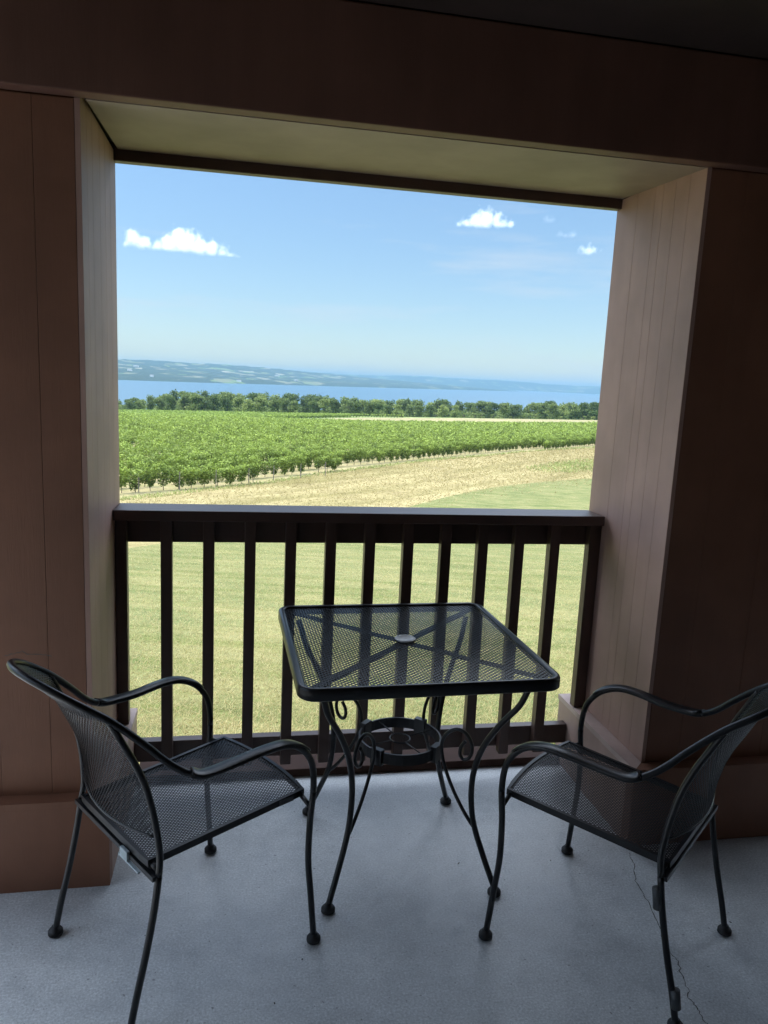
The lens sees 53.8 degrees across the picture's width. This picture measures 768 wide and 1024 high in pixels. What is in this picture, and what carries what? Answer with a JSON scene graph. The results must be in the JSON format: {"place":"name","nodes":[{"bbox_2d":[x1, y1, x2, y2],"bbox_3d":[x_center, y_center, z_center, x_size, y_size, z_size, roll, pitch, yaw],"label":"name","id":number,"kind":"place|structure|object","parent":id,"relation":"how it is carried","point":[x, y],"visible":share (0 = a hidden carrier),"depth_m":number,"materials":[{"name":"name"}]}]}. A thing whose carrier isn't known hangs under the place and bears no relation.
{"place":"outdoors","nodes":[
{"label":"outdoors","id":0,"kind":"place"},
{"bbox_2d":[118,359,510,390],"bbox_3d":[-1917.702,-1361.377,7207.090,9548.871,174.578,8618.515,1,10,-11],"label":"hills","id":1,"kind":"structure","parent":0,"point":[168,371],"depth_m":7177.15,"materials":[{"name":"blue"}]},
{"bbox_2d":[120,446,593,547],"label":"hay field","id":2,"kind":"structure","parent":0,"point":[352,499],"depth_m":83.97,"materials":[{"name":"beige plant"}]},
{"bbox_2d":[120,447,594,507],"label":"hay","id":3,"kind":"object","parent":2,"relation":"on","point":[547,455],"visible":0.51,"depth_m":97.67},
{"bbox_2d":[119,434,594,497],"bbox_3d":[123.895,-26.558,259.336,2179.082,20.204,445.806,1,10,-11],"label":"vineyard ground","id":4,"kind":"structure","parent":0,"point":[171,487],"depth_m":98.16,"materials":[{"name":"beige soil"}]},
{"bbox_2d":[119,464,131,492],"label":"grapevine","id":5,"kind":"object","parent":4,"relation":"on","point":[125,472],"visible":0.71,"depth_m":67.95,"materials":[{"name":"green plant"}]},
{"bbox_2d":[119,459,133,468],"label":"grapevine","id":6,"kind":"object","parent":4,"relation":"on","point":[128,463],"visible":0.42,"depth_m":80.29,"materials":[{"name":"green plant"}]},
{"bbox_2d":[128,466,148,491],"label":"grapevine","id":7,"kind":"object","parent":4,"relation":"on","point":[134,482],"visible":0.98,"depth_m":69.27,"materials":[{"name":"green plant"}]},
{"bbox_2d":[132,461,150,486],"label":"grapevine","id":8,"kind":"object","parent":4,"relation":"on","point":[139,465],"visible":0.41,"depth_m":73.93,"materials":[{"name":"green plant"}]},
{"bbox_2d":[141,467,157,490],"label":"grapevine","id":9,"kind":"object","parent":4,"relation":"on","point":[149,479],"visible":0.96,"depth_m":70.74,"materials":[{"name":"green plant"}]},
{"bbox_2d":[157,463,173,489],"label":"grapevine","id":10,"kind":"object","parent":4,"relation":"on","point":[162,478],"visible":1,"depth_m":72.20,"materials":[{"name":"green plant"}]},
{"bbox_2d":[160,456,175,479],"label":"grapevine","id":11,"kind":"object","parent":4,"relation":"on","point":[169,461],"visible":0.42,"depth_m":81.00,"materials":[{"name":"green plant"}]},
{"bbox_2d":[166,468,185,488],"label":"grapevine","id":12,"kind":"object","parent":4,"relation":"on","point":[173,479],"visible":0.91,"depth_m":73.67,"materials":[{"name":"green plant"}]},
{"bbox_2d":[169,463,185,484],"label":"grapevine","id":13,"kind":"object","parent":4,"relation":"on","point":[175,467],"visible":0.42,"depth_m":77.45,"materials":[{"name":"green plant"}]},
{"bbox_2d":[173,455,186,470],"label":"grapevine","id":14,"kind":"object","parent":4,"relation":"on","point":[180,460],"visible":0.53,"depth_m":82.33,"materials":[{"name":"green plant"}]},
{"bbox_2d":[181,465,198,486],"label":"grapevine","id":15,"kind":"object","parent":4,"relation":"on","point":[191,477],"visible":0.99,"depth_m":74.85,"materials":[{"name":"green plant"}]},
{"bbox_2d":[185,458,203,482],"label":"grapevine","id":16,"kind":"object","parent":4,"relation":"on","point":[193,462],"visible":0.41,"depth_m":79.90,"materials":[{"name":"green plant"}]},
{"bbox_2d":[195,466,212,486],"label":"grapevine","id":17,"kind":"object","parent":4,"relation":"on","point":[203,476],"visible":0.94,"depth_m":76.44,"materials":[{"name":"green plant"}]},
{"bbox_2d":[203,462,217,481],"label":"grapevine","id":18,"kind":"object","parent":4,"relation":"on","point":[209,466],"visible":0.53,"depth_m":81.78,"materials":[{"name":"green plant"}]},
{"bbox_2d":[212,467,226,485],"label":"grapevine","id":19,"kind":"object","parent":4,"relation":"on","point":[218,476],"visible":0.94,"depth_m":78.30,"materials":[{"name":"green plant"}]},
{"bbox_2d":[214,459,229,476],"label":"grapevine","id":20,"kind":"object","parent":4,"relation":"on","point":[219,464],"visible":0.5,"depth_m":82.94,"materials":[{"name":"green plant"}]},
{"bbox_2d":[223,464,238,483],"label":"grapevine","id":21,"kind":"object","parent":4,"relation":"on","point":[231,469],"visible":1,"depth_m":79.56,"materials":[{"name":"green plant"}]},
{"bbox_2d":[235,462,249,483],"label":"grapevine","id":22,"kind":"object","parent":4,"relation":"on","point":[241,472],"visible":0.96,"depth_m":81.04,"materials":[{"name":"green plant"}]},
{"bbox_2d":[237,456,250,476],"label":"grapevine","id":23,"kind":"object","parent":4,"relation":"on","point":[244,461],"visible":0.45,"depth_m":85.92,"materials":[{"name":"green plant"}]},
{"bbox_2d":[247,455,260,476],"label":"grapevine","id":24,"kind":"object","parent":4,"relation":"on","point":[254,459],"visible":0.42,"depth_m":87.62,"materials":[{"name":"green plant"}]},
{"bbox_2d":[247,462,261,478],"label":"grapevine","id":25,"kind":"object","parent":4,"relation":"on","point":[253,469],"visible":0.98,"depth_m":82.46,"materials":[{"name":"green plant"}]},
{"bbox_2d":[259,460,269,474],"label":"grapevine","id":26,"kind":"object","parent":4,"relation":"on","point":[264,466],"visible":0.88,"depth_m":88.99,"materials":[{"name":"green plant"}]},
{"bbox_2d":[267,460,280,474],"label":"grapevine","id":27,"kind":"object","parent":4,"relation":"on","point":[274,463],"visible":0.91,"depth_m":90.66,"materials":[{"name":"green plant"}]},
{"bbox_2d":[279,456,291,474],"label":"grapevine","id":28,"kind":"object","parent":4,"relation":"on","point":[284,468],"visible":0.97,"depth_m":92.13,"materials":[{"name":"green plant"}]},
{"bbox_2d":[287,454,298,472],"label":"grapevine","id":29,"kind":"object","parent":4,"relation":"on","point":[293,464],"visible":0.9,"depth_m":93.53,"materials":[{"name":"green plant"}]},
{"bbox_2d":[296,453,306,472],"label":"grapevine","id":30,"kind":"object","parent":4,"relation":"on","point":[301,459],"visible":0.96,"depth_m":94.93,"materials":[{"name":"green plant"}]},
{"bbox_2d":[301,450,312,468],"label":"grapevine","id":31,"kind":"object","parent":4,"relation":"on","point":[309,461],"visible":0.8,"depth_m":101.58,"materials":[{"name":"green plant"}]},
{"bbox_2d":[312,449,323,465],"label":"grapevine","id":32,"kind":"object","parent":4,"relation":"on","point":[316,454],"visible":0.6,"depth_m":103.08,"materials":[{"name":"green plant"}]},
{"bbox_2d":[314,457,325,471],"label":"grapevine","id":33,"kind":"object","parent":4,"relation":"on","point":[320,462],"visible":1,"depth_m":97.84,"materials":[{"name":"green plant"}]},
{"bbox_2d":[321,455,332,467],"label":"grapevine","id":34,"kind":"object","parent":4,"relation":"on","point":[327,459],"visible":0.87,"depth_m":99.40,"materials":[{"name":"green plant"}]},
{"bbox_2d":[331,457,342,470],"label":"grapevine","id":35,"kind":"object","parent":4,"relation":"on","point":[335,461],"visible":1,"depth_m":100.92,"materials":[{"name":"green plant"}]},
{"bbox_2d":[342,450,350,463],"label":"grapevine","id":36,"kind":"object","parent":4,"relation":"on","point":[346,457],"visible":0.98,"depth_m":108.76,"materials":[{"name":"green plant"}]},
{"bbox_2d":[351,448,359,461],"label":"grapevine","id":37,"kind":"object","parent":4,"relation":"on","point":[354,454],"visible":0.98,"depth_m":110.23,"materials":[{"name":"green plant"}]},
{"bbox_2d":[119,412,596,467],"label":"vineyard rows","id":38,"kind":"object","parent":4,"relation":"on","point":[199,433],"visible":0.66,"depth_m":161.30,"materials":[{"name":"green plant"}]},
{"bbox_2d":[356,447,366,464],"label":"grapevine","id":39,"kind":"object","parent":4,"relation":"on","point":[362,449],"visible":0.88,"depth_m":111.85,"materials":[{"name":"green plant"}]},
{"bbox_2d":[386,445,395,460],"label":"grapevine","id":40,"kind":"object","parent":4,"relation":"on","point":[392,450],"visible":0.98,"depth_m":118.97,"materials":[{"name":"green plant"}]},
{"bbox_2d":[118,380,599,416],"bbox_3d":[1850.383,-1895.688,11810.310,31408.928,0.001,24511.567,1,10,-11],"label":"lake","id":41,"kind":"structure","parent":0,"point":[131,389],"depth_m":3822.87,"materials":[{"name":"blue liquid"}]},
{"bbox_2d":[128,472,591,764],"bbox_3d":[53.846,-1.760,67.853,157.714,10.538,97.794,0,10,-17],"label":"lawn","id":42,"kind":"structure","parent":0,"point":[572,502],"depth_m":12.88,"materials":[{"name":"green plant"}]},
{"bbox_2d":[115,163,616,386],"label":"sky","id":43,"kind":"structure","parent":0,"point":[213,268],"materials":[{"name":"blue"}]},
{"bbox_2d":[0,763,767,1023],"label":"porch floor","id":44,"kind":"structure","parent":0,"point":[576,937],"depth_m":2.11,"materials":[{"name":"concrete"}]},
{"bbox_2d":[0,89,137,893],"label":"pier","id":45,"kind":"structure","parent":44,"relation":"on","point":[59,463],"depth_m":2.08,"materials":[{"name":"brown paint"}]},
{"bbox_2d":[113,503,604,769],"bbox_3d":[-0.063,0.459,2.780,1.743,0.947,0.142,1,10,-11],"label":"railing","id":46,"kind":"object","parent":45,"relation":"attached to","point":[166,526],"visible":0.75,"depth_m":2.72,"materials":[{"name":"brown paint"}]},
{"bbox_2d":[6,658,320,1023],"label":"patio armchair","id":47,"kind":"object","parent":44,"relation":"on","point":[106,823],"visible":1,"depth_m":1.87,"materials":[{"name":"black metal"}]},
{"bbox_2d":[137,744,558,784],"bbox_3d":[-0.111,0.983,2.988,1.645,0.032,0.137,1,10,-11],"label":"curb board","id":48,"kind":"object","parent":44,"relation":"on","point":[298,766],"visible":0.17,"depth_m":2.96,"materials":[{"name":"brown paint"}]},
{"bbox_2d":[278,602,559,915],"bbox_3d":[0.049,0.743,2.393,0.728,0.723,0.728,1,10,-12],"label":"patio table","id":49,"kind":"object","parent":44,"relation":"on","point":[323,693],"visible":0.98,"depth_m":2.26,"materials":[{"name":"metal"}]},
{"bbox_2d":[479,683,767,1023],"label":"patio armchair","id":50,"kind":"object","parent":44,"relation":"on","point":[725,741],"visible":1,"depth_m":1.99,"materials":[{"name":"black metal"}]},
{"bbox_2d":[555,167,767,844],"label":"pier","id":51,"kind":"structure","parent":44,"relation":"on","point":[679,495],"depth_m":2.50,"materials":[{"name":"brown paint"}]},
{"bbox_2d":[0,0,767,210],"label":"header beam","id":52,"kind":"structure","parent":51,"relation":"on","point":[362,94],"depth_m":2.03,"materials":[{"name":"brown paint"}]},
{"bbox_2d":[348,416,496,418],"bbox_3d":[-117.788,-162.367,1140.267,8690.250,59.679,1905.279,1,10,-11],"label":"lakeside slope","id":53,"kind":"structure","parent":0,"point":[407,417],"depth_m":511.03,"materials":[{"name":"green plant"}]},
{"bbox_2d":[153,396,165,409],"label":"broadleaf tree","id":54,"kind":"object","parent":53,"relation":"on","point":[158,400],"visible":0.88,"depth_m":542.53,"materials":[{"name":"green plant"}]},
{"bbox_2d":[163,394,180,409],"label":"broadleaf tree","id":55,"kind":"object","parent":53,"relation":"on","point":[172,400],"visible":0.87,"depth_m":522.04,"materials":[{"name":"green plant"}]},
{"bbox_2d":[177,394,189,409],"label":"dark tree","id":56,"kind":"object","parent":53,"relation":"on","point":[183,399],"visible":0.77,"depth_m":531.18,"materials":[{"name":"green plant"}]},
{"bbox_2d":[176,391,198,406],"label":"broadleaf tree","id":57,"kind":"object","parent":53,"relation":"on","point":[181,393],"visible":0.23,"depth_m":613.76,"materials":[{"name":"green plant"}]},
{"bbox_2d":[184,394,205,410],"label":"pale tree","id":58,"kind":"object","parent":53,"relation":"on","point":[195,399],"visible":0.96,"depth_m":527.14,"materials":[{"name":"green plant"}]},
{"bbox_2d":[196,397,212,410],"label":"dark tree","id":59,"kind":"object","parent":53,"relation":"on","point":[208,406],"visible":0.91,"depth_m":526.45,"materials":[{"name":"green plant"}]},
{"bbox_2d":[208,395,222,410],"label":"broadleaf tree","id":60,"kind":"object","parent":53,"relation":"on","point":[216,405],"visible":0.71,"depth_m":534.97,"materials":[{"name":"green plant"}]},
{"bbox_2d":[218,396,232,410],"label":"broadleaf tree","id":61,"kind":"object","parent":53,"relation":"on","point":[227,404],"visible":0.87,"depth_m":518.20,"materials":[{"name":"green plant"}]},
{"bbox_2d":[218,391,235,409],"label":"pale tree","id":62,"kind":"object","parent":53,"relation":"on","point":[225,394],"visible":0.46,"depth_m":640.65,"materials":[{"name":"green plant"}]},
{"bbox_2d":[232,397,244,410],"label":"pale tree","id":63,"kind":"object","parent":53,"relation":"on","point":[237,401],"visible":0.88,"depth_m":539.13,"materials":[{"name":"green plant"}]},
{"bbox_2d":[241,398,254,411],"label":"pale tree","id":64,"kind":"object","parent":53,"relation":"on","point":[248,406],"visible":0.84,"depth_m":525.52,"materials":[{"name":"green plant"}]},
{"bbox_2d":[239,392,266,410],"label":"broadleaf tree","id":65,"kind":"object","parent":53,"relation":"on","point":[252,395],"visible":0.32,"depth_m":607.52,"materials":[{"name":"green plant"}]},
{"bbox_2d":[253,396,268,411],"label":"broadleaf tree","id":66,"kind":"object","parent":53,"relation":"on","point":[260,402],"visible":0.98,"depth_m":531.93,"materials":[{"name":"green plant"}]},
{"bbox_2d":[269,398,283,411],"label":"broadleaf tree","id":67,"kind":"object","parent":53,"relation":"on","point":[275,405],"visible":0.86,"depth_m":523.98,"materials":[{"name":"green plant"}]},
{"bbox_2d":[279,398,289,411],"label":"dark tree","id":68,"kind":"object","parent":53,"relation":"on","point":[285,403],"visible":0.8,"depth_m":531.83,"materials":[{"name":"green plant"}]},
{"bbox_2d":[279,392,300,409],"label":"broadleaf tree","id":69,"kind":"object","parent":53,"relation":"on","point":[290,396],"visible":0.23,"depth_m":604.44,"materials":[{"name":"green plant"}]},
{"bbox_2d":[286,401,301,411],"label":"broadleaf tree","id":70,"kind":"object","parent":53,"relation":"on","point":[292,406],"visible":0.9,"depth_m":526.96,"materials":[{"name":"green plant"}]},
{"bbox_2d":[300,398,312,412],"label":"dark tree","id":71,"kind":"object","parent":53,"relation":"on","point":[304,409],"visible":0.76,"depth_m":535.51,"materials":[{"name":"green plant"}]},
{"bbox_2d":[308,400,320,412],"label":"broadleaf tree","id":72,"kind":"object","parent":53,"relation":"on","point":[314,404],"visible":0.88,"depth_m":525.74,"materials":[{"name":"green plant"}]},
{"bbox_2d":[308,394,327,410],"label":"broadleaf tree","id":73,"kind":"object","parent":53,"relation":"on","point":[313,397],"visible":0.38,"depth_m":610.65,"materials":[{"name":"green plant"}]},
{"bbox_2d":[317,398,331,413],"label":"pale tree","id":74,"kind":"object","parent":53,"relation":"on","point":[324,403],"visible":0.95,"depth_m":522.31,"materials":[{"name":"green plant"}]},
{"bbox_2d":[326,397,343,412],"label":"broadleaf tree","id":75,"kind":"object","parent":53,"relation":"on","point":[336,404],"visible":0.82,"depth_m":536.11,"materials":[{"name":"green plant"}]},
{"bbox_2d":[343,400,356,413],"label":"dark tree","id":76,"kind":"object","parent":53,"relation":"on","point":[348,409],"visible":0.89,"depth_m":524.15,"materials":[{"name":"green plant"}]},
{"bbox_2d":[352,402,364,414],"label":"broadleaf tree","id":77,"kind":"object","parent":53,"relation":"on","point":[358,407],"visible":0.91,"depth_m":520.68,"materials":[{"name":"green plant"}]},
{"bbox_2d":[123,405,597,419],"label":"undergrowth","id":78,"kind":"object","parent":53,"relation":"on","point":[363,411],"visible":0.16,"depth_m":601.73,"materials":[{"name":"green plant"}]},
{"bbox_2d":[364,401,377,415],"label":"broadleaf tree","id":79,"kind":"object","parent":53,"relation":"on","point":[370,407],"visible":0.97,"depth_m":521.66,"materials":[{"name":"green plant"}]},
{"bbox_2d":[401,398,410,410],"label":"dark tree","id":80,"kind":"object","parent":53,"relation":"on","point":[405,403],"visible":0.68,"depth_m":620.67,"materials":[{"name":"green plant"}]},
{"bbox_2d":[410,399,427,416],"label":"broadleaf tree","id":81,"kind":"object","parent":53,"relation":"on","point":[419,402],"visible":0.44,"depth_m":609.54,"materials":[{"name":"green plant"}]},
{"bbox_2d":[414,405,424,416],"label":"broadleaf tree","id":82,"kind":"object","parent":53,"relation":"on","point":[419,408],"visible":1,"depth_m":532.90,"materials":[{"name":"green plant"}]},
{"bbox_2d":[424,405,434,416],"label":"broadleaf tree","id":83,"kind":"object","parent":53,"relation":"on","point":[429,412],"visible":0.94,"depth_m":581.86,"materials":[{"name":"green plant"}]},
{"bbox_2d":[432,398,450,416],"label":"broadleaf tree","id":84,"kind":"object","parent":53,"relation":"on","point":[438,403],"visible":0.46,"depth_m":601.81,"materials":[{"name":"green plant"}]},
{"bbox_2d":[437,404,448,417],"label":"pale tree","id":85,"kind":"object","parent":53,"relation":"on","point":[443,412],"visible":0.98,"depth_m":584.17,"materials":[{"name":"green plant"}]},
{"bbox_2d":[448,405,461,417],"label":"broadleaf tree","id":86,"kind":"object","parent":53,"relation":"on","point":[455,411],"visible":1,"depth_m":565.52,"materials":[{"name":"green plant"}]},
{"bbox_2d":[471,402,485,415],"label":"dark tree","id":87,"kind":"object","parent":53,"relation":"on","point":[474,407],"visible":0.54,"depth_m":604.08,"materials":[{"name":"green plant"}]},
{"bbox_2d":[476,400,488,412],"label":"pale tree","id":88,"kind":"object","parent":53,"relation":"on","point":[481,407],"visible":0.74,"depth_m":606.72,"materials":[{"name":"green plant"}]},
{"bbox_2d":[482,402,499,417],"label":"broadleaf tree","id":89,"kind":"object","parent":53,"relation":"on","point":[490,407],"visible":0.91,"depth_m":589.45,"materials":[{"name":"green plant"}]},
{"bbox_2d":[496,402,509,418],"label":"broadleaf tree","id":90,"kind":"object","parent":53,"relation":"on","point":[504,411],"visible":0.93,"depth_m":583.29,"materials":[{"name":"green plant"}]},
{"bbox_2d":[507,405,521,417],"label":"dark tree","id":91,"kind":"object","parent":53,"relation":"on","point":[512,413],"visible":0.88,"depth_m":591.70,"materials":[{"name":"green plant"}]},
{"bbox_2d":[524,402,537,418],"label":"broadleaf tree","id":92,"kind":"object","parent":53,"relation":"on","point":[529,408],"visible":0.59,"depth_m":623.66,"materials":[{"name":"green plant"}]},
{"bbox_2d":[536,402,548,418],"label":"broadleaf tree","id":93,"kind":"object","parent":53,"relation":"on","point":[543,406],"visible":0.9,"depth_m":573.70,"materials":[{"name":"green plant"}]},
{"bbox_2d":[542,403,560,418],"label":"broadleaf tree","id":94,"kind":"object","parent":53,"relation":"on","point":[553,407],"visible":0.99,"depth_m":562.48,"materials":[{"name":"green plant"}]},
{"bbox_2d":[557,405,568,418],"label":"pale tree","id":95,"kind":"object","parent":53,"relation":"on","point":[564,411],"visible":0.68,"depth_m":572.92,"materials":[{"name":"green plant"}]},
{"bbox_2d":[566,403,581,419],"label":"pale tree","id":96,"kind":"object","parent":53,"relation":"on","point":[573,411],"visible":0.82,"depth_m":578.57,"materials":[{"name":"green plant"}]},
{"bbox_2d":[578,402,590,419],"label":"broadleaf tree","id":97,"kind":"object","parent":53,"relation":"on","point":[583,412],"visible":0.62,"depth_m":589.63,"materials":[{"name":"green plant"}]},
{"bbox_2d":[585,402,598,419],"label":"broadleaf tree","id":98,"kind":"object","parent":53,"relation":"on","point":[593,411],"visible":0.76,"depth_m":578.63,"materials":[{"name":"green plant"}]},
{"bbox_2d":[308,417,560,419],"bbox_3d":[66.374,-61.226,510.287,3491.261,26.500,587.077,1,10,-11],"label":"vineyard ground","id":99,"kind":"structure","parent":0,"point":[368,417],"depth_m":466.62,"materials":[{"name":"green plant"}]},
{"bbox_2d":[118,409,403,417],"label":"vineyard rows","id":100,"kind":"object","parent":99,"relation":"on","point":[260,414],"visible":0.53,"depth_m":430.78,"materials":[{"name":"green plant"}]},
{"bbox_2d":[311,372,600,393],"bbox_3d":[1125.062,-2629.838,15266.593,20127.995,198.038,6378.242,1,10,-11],"label":"ridge","id":101,"kind":"structure","parent":0,"point":[504,385],"depth_m":15234.56,"materials":[{"name":"blue"}]},
{"bbox_2d":[328,418,597,422],"bbox_3d":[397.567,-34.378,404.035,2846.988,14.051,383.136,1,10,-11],"label":"mown strip","id":102,"kind":"object","parent":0,"point":[482,419],"visible":0.15,"depth_m":452.73,"materials":[{"name":"plant"}]},
{"bbox_3d":[-0.214,0.475,-0.512,7.800,2.820,0.160,1,10,-11],"label":"building wall","id":103,"kind":"object","parent":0,"visible":0},
{"bbox_2d":[358,0,767,58],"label":"ceiling","id":104,"kind":"structure","parent":103,"relation":"attached to","point":[738,27],"depth_m":1.95,"materials":[{"name":"paint"}]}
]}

